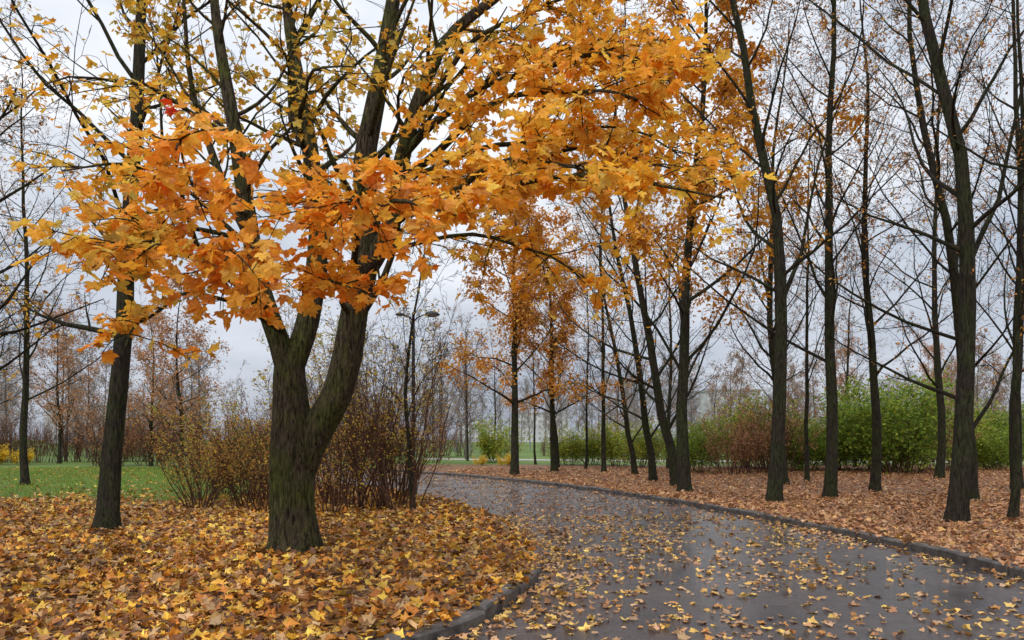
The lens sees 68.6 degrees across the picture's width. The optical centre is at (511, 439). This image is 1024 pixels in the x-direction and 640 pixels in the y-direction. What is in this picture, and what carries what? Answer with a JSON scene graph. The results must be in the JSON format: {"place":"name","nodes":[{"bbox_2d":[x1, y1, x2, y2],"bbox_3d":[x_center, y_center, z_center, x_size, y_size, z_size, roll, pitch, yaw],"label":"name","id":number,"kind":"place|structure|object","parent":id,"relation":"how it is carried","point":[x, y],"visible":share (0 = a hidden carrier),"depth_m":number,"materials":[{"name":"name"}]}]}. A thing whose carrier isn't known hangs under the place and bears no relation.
{"place":"outdoors","nodes":[
{"label":"outdoors","id":0,"kind":"place"},
{"bbox_2d":[45,407,189,442],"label":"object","id":1,"kind":"structure","parent":0,"point":[51,415],"depth_m":329.75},
{"bbox_2d":[0,440,1023,629],"bbox_3d":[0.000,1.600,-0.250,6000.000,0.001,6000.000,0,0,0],"label":"ground","id":2,"kind":"structure","parent":0,"point":[527,452],"depth_m":26.00,"materials":[{"name":"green plant"}]},
{"bbox_2d":[0,404,36,462],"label":"bare shrub","id":3,"kind":"object","parent":2,"relation":"on","point":[11,440],"visible":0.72,"depth_m":51.78,"materials":[{"name":"brown plant"}]},
{"bbox_2d":[9,446,37,463],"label":"yellow shrub","id":4,"kind":"object","parent":2,"relation":"on","point":[16,461],"visible":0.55,"depth_m":48.24,"materials":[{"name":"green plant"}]},
{"bbox_2d":[18,410,56,455],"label":"bare shrub","id":5,"kind":"object","parent":2,"relation":"on","point":[44,449],"visible":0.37,"depth_m":74.02,"materials":[{"name":"brown plant"}]},
{"bbox_2d":[0,116,77,412],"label":"linden tree","id":6,"kind":"object","parent":2,"relation":"on","point":[36,266],"visible":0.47,"depth_m":31.41,"materials":[{"name":"brown plant"}]},
{"bbox_2d":[0,72,79,352],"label":"linden tree","id":7,"kind":"object","parent":2,"relation":"on","point":[8,267],"visible":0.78,"depth_m":13.31,"materials":[{"name":"brown plant"}]},
{"bbox_2d":[16,409,67,462],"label":"bare shrub","id":8,"kind":"object","parent":2,"relation":"on","point":[39,442],"visible":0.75,"depth_m":51.74,"materials":[{"name":"brown plant"}]},
{"bbox_2d":[0,0,83,381],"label":"linden tree","id":9,"kind":"object","parent":2,"relation":"on","point":[21,353],"visible":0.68,"depth_m":18.64,"materials":[{"name":"orange plant"}]},
{"bbox_2d":[0,16,115,344],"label":"linden tree","id":10,"kind":"object","parent":2,"relation":"on","point":[12,209],"visible":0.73,"depth_m":15.43,"materials":[{"name":"brown plant"}]},
{"bbox_2d":[13,296,107,463],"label":"oak tree","id":11,"kind":"object","parent":2,"relation":"on","point":[58,422],"visible":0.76,"depth_m":49.52,"materials":[{"name":"brown plant"}]},
{"bbox_2d":[47,408,96,461],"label":"bare shrub","id":12,"kind":"object","parent":2,"relation":"on","point":[64,450],"visible":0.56,"depth_m":53.55,"materials":[{"name":"brown plant"}]},
{"bbox_2d":[0,0,150,484],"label":"linden tree","id":13,"kind":"object","parent":2,"relation":"on","point":[24,465],"visible":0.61,"depth_m":26.14,"materials":[{"name":"brown plant"}]},
{"bbox_2d":[54,401,106,461],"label":"bare shrub","id":14,"kind":"object","parent":2,"relation":"on","point":[75,448],"visible":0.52,"depth_m":53.10,"materials":[{"name":"brown plant"}]},
{"bbox_2d":[75,413,102,461],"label":"bare shrub","id":15,"kind":"object","parent":2,"relation":"on","point":[90,443],"visible":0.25,"depth_m":52.24,"materials":[{"name":"brown plant"}]},
{"bbox_2d":[36,375,161,466],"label":"bare shrub","id":16,"kind":"object","parent":2,"relation":"on","point":[91,413],"visible":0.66,"depth_m":44.22,"materials":[{"name":"brown plant"}]},
{"bbox_2d":[123,405,158,461],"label":"bare shrub","id":17,"kind":"object","parent":2,"relation":"on","point":[146,451],"visible":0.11,"depth_m":53.65,"materials":[{"name":"brown plant"}]},
{"bbox_2d":[99,383,210,465],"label":"bare shrub","id":18,"kind":"object","parent":2,"relation":"on","point":[146,439],"visible":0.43,"depth_m":45.25,"materials":[{"name":"brown plant"}]},
{"bbox_2d":[127,299,195,465],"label":"oak tree","id":19,"kind":"object","parent":2,"relation":"on","point":[151,463],"visible":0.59,"depth_m":44.63,"materials":[{"name":"brown plant"}]},
{"bbox_2d":[0,0,343,529],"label":"linden tree","id":20,"kind":"object","parent":2,"relation":"on","point":[107,515],"visible":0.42,"depth_m":13.48,"materials":[{"name":"brown plant"}]},
{"bbox_2d":[0,466,375,508],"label":"grass","id":21,"kind":"structure","parent":2,"relation":"on","point":[69,470],"depth_m":27.34,"materials":[{"name":"green plant"}]},
{"bbox_2d":[104,385,271,500],"bbox_3d":[-8.057,0.155,19.103,3.139,2.967,2.697,0,0,11],"label":"shrub","id":22,"kind":"object","parent":2,"relation":"on","point":[196,461],"visible":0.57,"depth_m":19.12,"materials":[{"name":"brown plant"}]},
{"bbox_2d":[132,404,260,508],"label":"shrub","id":23,"kind":"object","parent":2,"relation":"on","point":[216,477],"visible":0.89,"depth_m":17.06,"materials":[{"name":"brown plant"}]},
{"bbox_2d":[145,379,271,493],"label":"shrub","id":24,"kind":"object","parent":2,"relation":"on","point":[207,463],"visible":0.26,"depth_m":21.45,"materials":[{"name":"brown plant"}]},
{"bbox_2d":[171,385,268,486],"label":"shrub","id":25,"kind":"object","parent":2,"relation":"on","point":[210,426],"visible":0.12,"depth_m":24.37,"materials":[{"name":"brown plant"}]},
{"bbox_2d":[179,394,270,507],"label":"shrub","id":26,"kind":"object","parent":2,"relation":"on","point":[228,482],"visible":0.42,"depth_m":17.54,"materials":[{"name":"brown plant"}]},
{"bbox_2d":[196,384,271,498],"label":"shrub","id":27,"kind":"object","parent":2,"relation":"on","point":[257,450],"visible":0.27,"depth_m":20.07,"materials":[{"name":"brown plant"}]},
{"bbox_2d":[191,399,309,510],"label":"shrub","id":28,"kind":"object","parent":2,"relation":"on","point":[249,477],"visible":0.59,"depth_m":16.44,"materials":[{"name":"brown plant"}]},
{"bbox_2d":[208,360,323,501],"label":"shrub","id":29,"kind":"object","parent":2,"relation":"on","point":[256,429],"visible":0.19,"depth_m":19.11,"materials":[{"name":"brown plant"}]},
{"bbox_2d":[250,278,371,484],"bbox_3d":[-5.930,-1.449,22.668,3.226,6.170,4.440,0,0,-5],"label":"shrub","id":30,"kind":"object","parent":2,"relation":"on","point":[264,376],"visible":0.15,"depth_m":21.81,"materials":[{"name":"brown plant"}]},
{"bbox_2d":[268,402,413,513],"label":"shrub","id":31,"kind":"object","parent":2,"relation":"on","point":[330,481],"visible":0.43,"depth_m":16.02,"materials":[{"name":"brown plant"}]},
{"bbox_2d":[249,239,434,508],"bbox_3d":[-3.580,-1.356,17.787,4.615,5.995,3.682,0,0,42],"label":"shrub","id":32,"kind":"object","parent":2,"relation":"on","point":[358,489],"visible":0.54,"depth_m":17.02,"materials":[{"name":"brown plant"}]},
{"bbox_2d":[306,345,391,506],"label":"shrub","id":33,"kind":"object","parent":2,"relation":"on","point":[340,470],"visible":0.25,"depth_m":18.04,"materials":[{"name":"brown plant"}]},
{"bbox_2d":[273,293,430,497],"bbox_3d":[-4.269,-1.504,20.473,3.866,6.294,4.846,0,0,21],"label":"shrub","id":34,"kind":"object","parent":2,"relation":"on","point":[352,396],"visible":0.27,"depth_m":20.30,"materials":[{"name":"brown plant"}]},
{"bbox_2d":[305,304,434,487],"bbox_3d":[-4.675,-1.288,23.101,4.206,5.846,3.056,0,0,-30],"label":"shrub","id":35,"kind":"object","parent":2,"relation":"on","point":[321,343],"visible":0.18,"depth_m":22.94,"materials":[{"name":"brown plant"}]},
{"bbox_2d":[325,338,431,510],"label":"shrub","id":36,"kind":"object","parent":2,"relation":"on","point":[379,502],"visible":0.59,"depth_m":16.73,"materials":[{"name":"brown plant"}]},
{"bbox_2d":[283,246,487,510],"bbox_3d":[-2.876,-1.208,16.350,4.384,5.695,3.498,0,0,-20],"label":"shrub","id":37,"kind":"object","parent":2,"relation":"on","point":[387,497],"visible":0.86,"depth_m":16.06,"materials":[{"name":"brown plant"}]},
{"bbox_2d":[309,284,490,503],"bbox_3d":[-3.057,-1.356,17.515,3.682,5.995,4.615,0,0,-44],"label":"shrub","id":38,"kind":"object","parent":2,"relation":"on","point":[392,404],"visible":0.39,"depth_m":17.55,"materials":[{"name":"brown plant"}]},
{"bbox_2d":[264,459,540,639],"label":"kerb","id":39,"kind":"structure","parent":2,"relation":"on","point":[474,616],"depth_m":6.46,"materials":[{"name":"concrete"}]},
{"bbox_2d":[360,359,451,496],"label":"shrub","id":40,"kind":"object","parent":2,"relation":"on","point":[399,473],"visible":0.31,"depth_m":19.16,"materials":[{"name":"brown plant"}]},
{"bbox_2d":[322,295,491,507],"bbox_3d":[-2.308,-0.912,16.677,3.923,5.096,3.130,0,0,-6],"label":"shrub","id":41,"kind":"object","parent":2,"relation":"on","point":[404,493],"visible":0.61,"depth_m":16.81,"materials":[{"name":"brown plant"}]},
{"bbox_2d":[398,397,474,462],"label":"bare shrub","id":42,"kind":"object","parent":2,"relation":"on","point":[439,435],"visible":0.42,"depth_m":51.58,"materials":[{"name":"brown plant"}]},
{"bbox_2d":[423,416,456,455],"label":"bare shrub","id":43,"kind":"object","parent":2,"relation":"on","point":[450,449],"visible":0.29,"depth_m":70.62,"materials":[{"name":"brown plant"}]},
{"bbox_2d":[447,414,480,455],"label":"bare shrub","id":44,"kind":"object","parent":2,"relation":"on","point":[458,445],"visible":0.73,"depth_m":70.40,"materials":[{"name":"brown plant"}]},
{"bbox_2d":[446,305,496,460],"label":"linden tree","id":45,"kind":"object","parent":2,"relation":"on","point":[467,441],"visible":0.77,"depth_m":55.69,"materials":[{"name":"brown plant"}]},
{"bbox_2d":[471,312,511,458],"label":"linden tree","id":46,"kind":"object","parent":2,"relation":"on","point":[494,403],"visible":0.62,"depth_m":59.39,"materials":[{"name":"brown plant"}]},
{"bbox_2d":[464,413,532,462],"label":"green shrub","id":47,"kind":"object","parent":2,"relation":"on","point":[488,445],"visible":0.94,"depth_m":51.29,"materials":[{"name":"green plant"}]},
{"bbox_2d":[435,196,586,474],"bbox_3d":[0.049,-5.401,34.222,6.726,14.132,6.074,0,0,0],"label":"oak tree","id":48,"kind":"object","parent":2,"relation":"on","point":[520,315],"visible":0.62,"depth_m":33.38,"materials":[{"name":"orange plant"}]},
{"bbox_2d":[0,302,1023,460],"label":"distant trees","id":49,"kind":"object","parent":2,"relation":"on","point":[8,386],"visible":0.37,"depth_m":86.55,"materials":[{"name":"brown plant"}]},
{"bbox_2d":[0,452,1023,639],"bbox_3d":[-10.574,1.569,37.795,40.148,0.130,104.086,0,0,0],"label":"fallen leaves","id":50,"kind":"structure","parent":2,"relation":"on","point":[464,577],"depth_m":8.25,"materials":[{"name":"orange plant"}]},
{"bbox_2d":[127,261,232,469],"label":"oak tree","id":51,"kind":"object","parent":50,"relation":"on","point":[178,381],"visible":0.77,"depth_m":39.59,"materials":[{"name":"brown plant"}]},
{"bbox_2d":[0,0,776,554],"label":"maple tree","id":52,"kind":"object","parent":50,"relation":"on","point":[368,216],"visible":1,"depth_m":8.42,"materials":[{"name":"orange plant"}]},
{"bbox_2d":[320,156,476,509],"bbox_3d":[-2.522,-2.343,16.341,3.239,7.998,2.442,0,0,-17],"label":"sapling","id":53,"kind":"object","parent":50,"relation":"on","point":[408,436],"visible":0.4,"depth_m":16.34,"materials":[{"name":"orange plant"}]},
{"bbox_2d":[395,311,439,494],"bbox_3d":[-2.509,-0.930,19.950,1.191,4.960,0.360,0,0,0],"label":"street lamp","id":54,"kind":"object","parent":50,"relation":"on","point":[433,314],"visible":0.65,"depth_m":19.91,"materials":[{"name":"metal"}]},
{"bbox_2d":[509,264,559,464],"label":"linden tree","id":55,"kind":"object","parent":2,"relation":"on","point":[535,414],"visible":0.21,"depth_m":47.69,"materials":[{"name":"orange plant"}]},
{"bbox_2d":[482,215,618,471],"bbox_3d":[1.493,-4.701,36.751,5.466,12.718,6.053,0,0,-36],"label":"oak tree","id":56,"kind":"object","parent":2,"relation":"on","point":[566,296],"visible":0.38,"depth_m":36.98,"materials":[{"name":"orange plant"}]},
{"bbox_2d":[518,226,600,466],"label":"linden tree","id":57,"kind":"object","parent":2,"relation":"on","point":[557,444],"visible":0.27,"depth_m":42.57,"materials":[{"name":"brown plant"}]},
{"bbox_2d":[539,423,588,464],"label":"green shrub","id":58,"kind":"object","parent":2,"relation":"on","point":[575,449],"visible":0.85,"depth_m":46.21,"materials":[{"name":"green plant"}]},
{"bbox_2d":[563,421,606,464],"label":"green shrub","id":59,"kind":"object","parent":2,"relation":"on","point":[592,444],"visible":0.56,"depth_m":47.10,"materials":[{"name":"green plant"}]},
{"bbox_2d":[556,212,616,468],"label":"linden tree","id":60,"kind":"object","parent":2,"relation":"on","point":[586,455],"visible":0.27,"depth_m":39.73,"materials":[{"name":"orange plant"}]},
{"bbox_2d":[531,171,665,474],"bbox_3d":[4.232,-5.425,34.085,6.250,14.188,5.877,0,0,-11],"label":"linden tree","id":61,"kind":"object","parent":2,"relation":"on","point":[634,469],"visible":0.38,"depth_m":33.98,"materials":[{"name":"orange plant"}]},
{"bbox_2d":[507,63,697,480],"bbox_3d":[3.906,-6.303,28.336,7.032,15.961,6.612,0,0,-20],"label":"linden tree","id":62,"kind":"object","parent":2,"relation":"on","point":[652,469],"visible":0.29,"depth_m":28.31,"materials":[{"name":"orange plant"}]},
{"bbox_2d":[574,397,640,445],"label":"bare shrub","id":63,"kind":"object","parent":2,"relation":"on","point":[607,422],"visible":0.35,"depth_m":73.55,"materials":[{"name":"brown plant"}]},
{"bbox_2d":[556,152,678,471],"bbox_3d":[4.896,-6.251,36.330,5.675,15.802,5.381,0,0,-12],"label":"linden tree","id":64,"kind":"object","parent":2,"relation":"on","point":[603,437],"visible":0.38,"depth_m":36.62,"materials":[{"name":"orange plant"}]},
{"bbox_2d":[593,416,643,465],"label":"green shrub","id":65,"kind":"object","parent":2,"relation":"on","point":[609,441],"visible":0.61,"depth_m":45.26,"materials":[{"name":"green plant"}]},
{"bbox_2d":[505,0,740,485],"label":"linden tree","id":66,"kind":"object","parent":2,"relation":"on","point":[665,426],"visible":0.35,"depth_m":25.63,"materials":[{"name":"brown plant"}]},
{"bbox_2d":[607,413,673,467],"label":"green shrub","id":67,"kind":"object","parent":2,"relation":"on","point":[639,444],"visible":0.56,"depth_m":42.68,"materials":[{"name":"green plant"}]},
{"bbox_2d":[328,464,1023,578],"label":"kerb","id":68,"kind":"structure","parent":2,"relation":"on","point":[957,556],"depth_m":12.82,"materials":[{"name":"concrete"}]},
{"bbox_2d":[635,173,731,467],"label":"linden tree","id":69,"kind":"object","parent":2,"relation":"on","point":[670,320],"visible":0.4,"depth_m":40.60,"materials":[{"name":"brown plant"}]},
{"bbox_2d":[651,416,738,472],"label":"green shrub","id":70,"kind":"object","parent":2,"relation":"on","point":[693,453],"visible":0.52,"depth_m":35.73,"materials":[{"name":"green plant"}]},
{"bbox_2d":[545,0,871,491],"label":"linden tree","id":71,"kind":"object","parent":2,"relation":"on","point":[736,117],"visible":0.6,"depth_m":22.12,"materials":[{"name":"brown plant"}]},
{"bbox_2d":[688,395,767,467],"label":"green shrub","id":72,"kind":"object","parent":2,"relation":"on","point":[726,419],"visible":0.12,"depth_m":40.38,"materials":[{"name":"green plant"}]},
{"bbox_2d":[689,386,772,473],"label":"bare shrub","id":73,"kind":"object","parent":2,"relation":"on","point":[734,459],"visible":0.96,"depth_m":34.38,"materials":[{"name":"brown plant"}]},
{"bbox_2d":[580,0,928,502],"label":"linden tree","id":74,"kind":"object","parent":2,"relation":"on","point":[774,491],"visible":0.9,"depth_m":18.44,"materials":[{"name":"brown plant"}]},
{"bbox_2d":[713,389,810,473],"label":"bare shrub","id":75,"kind":"object","parent":2,"relation":"on","point":[761,446],"visible":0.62,"depth_m":34.87,"materials":[{"name":"brown plant"}]},
{"bbox_2d":[715,385,814,468],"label":"green shrub","id":76,"kind":"object","parent":2,"relation":"on","point":[769,412],"visible":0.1,"depth_m":39.35,"materials":[{"name":"green plant"}]},
{"bbox_2d":[712,367,825,471],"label":"bare shrub","id":77,"kind":"object","parent":2,"relation":"on","point":[790,437],"visible":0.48,"depth_m":36.31,"materials":[{"name":"brown plant"}]},
{"bbox_2d":[722,144,815,406],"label":"linden tree","id":78,"kind":"object","parent":2,"relation":"on","point":[773,302],"visible":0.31,"depth_m":35.64,"materials":[{"name":"brown plant"}]},
{"bbox_2d":[707,131,835,386],"bbox_3d":[13.204,-7.358,39.114,6.613,18.028,6.279,0,0,-34],"label":"linden tree","id":79,"kind":"object","parent":2,"relation":"on","point":[764,286],"visible":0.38,"depth_m":39.51,"materials":[{"name":"brown plant"}]},
{"bbox_2d":[636,0,942,498],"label":"linden tree","id":80,"kind":"object","parent":2,"relation":"on","point":[830,488],"visible":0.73,"depth_m":20.45,"materials":[{"name":"brown plant"}]},
{"bbox_2d":[691,0,892,484],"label":"linden tree","id":81,"kind":"object","parent":2,"relation":"on","point":[771,344],"visible":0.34,"depth_m":27.06,"materials":[{"name":"brown plant"}]},
{"bbox_2d":[719,42,894,480],"bbox_3d":[11.419,-6.873,28.848,5.918,17.078,4.416,0,0,37],"label":"linden tree","id":82,"kind":"object","parent":2,"relation":"on","point":[806,447],"visible":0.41,"depth_m":28.77,"materials":[{"name":"brown plant"}]},
{"bbox_2d":[765,409,850,470],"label":"green shrub","id":83,"kind":"object","parent":2,"relation":"on","point":[820,452],"visible":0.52,"depth_m":37.32,"materials":[{"name":"green plant"}]},
{"bbox_2d":[816,337,869,462],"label":"oak tree","id":84,"kind":"object","parent":2,"relation":"on","point":[843,374],"visible":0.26,"depth_m":49.59,"materials":[{"name":"brown plant"}]},
{"bbox_2d":[808,404,898,469],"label":"green shrub","id":85,"kind":"object","parent":2,"relation":"on","point":[844,453],"visible":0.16,"depth_m":38.24,"materials":[{"name":"green plant"}]},
{"bbox_2d":[808,213,900,466],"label":"linden tree","id":86,"kind":"object","parent":2,"relation":"on","point":[848,355],"visible":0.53,"depth_m":44.10,"materials":[{"name":"brown plant"}]},
{"bbox_2d":[730,0,997,491],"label":"linden tree","id":87,"kind":"object","parent":2,"relation":"on","point":[876,466],"visible":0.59,"depth_m":22.57,"materials":[{"name":"brown plant"}]},
{"bbox_2d":[721,0,1023,522],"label":"linden tree","id":88,"kind":"object","parent":2,"relation":"on","point":[957,508],"visible":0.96,"depth_m":14.44,"materials":[{"name":"brown plant"}]},
{"bbox_2d":[732,0,1023,500],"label":"linden tree","id":89,"kind":"object","parent":2,"relation":"on","point":[948,228],"visible":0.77,"depth_m":19.02,"materials":[{"name":"brown plant"}]},
{"bbox_2d":[801,369,954,469],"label":"green shrub","id":90,"kind":"object","parent":2,"relation":"on","point":[905,391],"visible":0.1,"depth_m":37.67,"materials":[{"name":"green plant"}]},
{"bbox_2d":[818,362,990,473],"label":"green shrub","id":91,"kind":"object","parent":2,"relation":"on","point":[910,441],"visible":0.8,"depth_m":35.00,"materials":[{"name":"green plant"}]},
{"bbox_2d":[833,0,1013,478],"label":"linden tree","id":92,"kind":"object","parent":2,"relation":"on","point":[939,472],"visible":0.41,"depth_m":30.69,"materials":[{"name":"brown plant"}]},
{"bbox_2d":[898,332,956,461],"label":"oak tree","id":93,"kind":"object","parent":2,"relation":"on","point":[931,348],"visible":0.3,"depth_m":51.73,"materials":[{"name":"brown plant"}]},
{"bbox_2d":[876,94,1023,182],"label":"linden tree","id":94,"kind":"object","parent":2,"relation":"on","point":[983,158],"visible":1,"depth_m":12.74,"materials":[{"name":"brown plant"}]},
{"bbox_2d":[905,387,1006,471],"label":"bare shrub","id":95,"kind":"object","parent":2,"relation":"on","point":[950,442],"visible":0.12,"depth_m":36.88,"materials":[{"name":"brown plant"}]},
{"bbox_2d":[928,409,998,467],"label":"green shrub","id":96,"kind":"object","parent":2,"relation":"on","point":[984,423],"visible":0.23,"depth_m":39.24,"materials":[{"name":"green plant"}]},
{"bbox_2d":[905,0,1023,518],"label":"linden tree","id":97,"kind":"object","parent":2,"relation":"on","point":[1013,511],"visible":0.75,"depth_m":15.07,"materials":[{"name":"brown plant"}]},
{"bbox_2d":[935,408,1008,466],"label":"green shrub","id":98,"kind":"object","parent":2,"relation":"on","point":[997,422],"visible":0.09,"depth_m":41.60,"materials":[{"name":"green plant"}]},
{"bbox_2d":[927,0,1023,489],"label":"linden tree","id":99,"kind":"object","parent":2,"relation":"on","point":[1015,81],"visible":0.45,"depth_m":23.71,"materials":[{"name":"brown plant"}]},
{"bbox_2d":[947,391,1023,467],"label":"green shrub","id":100,"kind":"object","parent":2,"relation":"on","point":[1004,421],"visible":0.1,"depth_m":41.90,"materials":[{"name":"green plant"}]},
{"bbox_2d":[975,421,1023,469],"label":"green shrub","id":101,"kind":"object","parent":2,"relation":"on","point":[998,454],"visible":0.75,"depth_m":38.37,"materials":[{"name":"green plant"}]},
{"bbox_2d":[0,0,1023,439],"label":"sky","id":102,"kind":"structure","parent":0,"point":[66,13],"materials":[{"name":"white"}]},
{"bbox_2d":[518,414,568,441],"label":"walls","id":103,"kind":"structure","parent":0,"point":[537,435],"depth_m":419.75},
{"bbox_2d":[316,454,1023,639],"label":"park path","id":104,"kind":"structure","parent":0,"point":[786,605],"depth_m":8.25,"materials":[{"name":"grey asphalt"}]},
{"bbox_2d":[417,458,1023,462],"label":"distant path","id":105,"kind":"structure","parent":0,"point":[584,460],"depth_m":59.10,"materials":[{"name":"grey asphalt"}]},
{"bbox_2d":[698,391,760,433],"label":"walls","id":106,"kind":"structure","parent":0,"point":[705,398],"depth_m":240.07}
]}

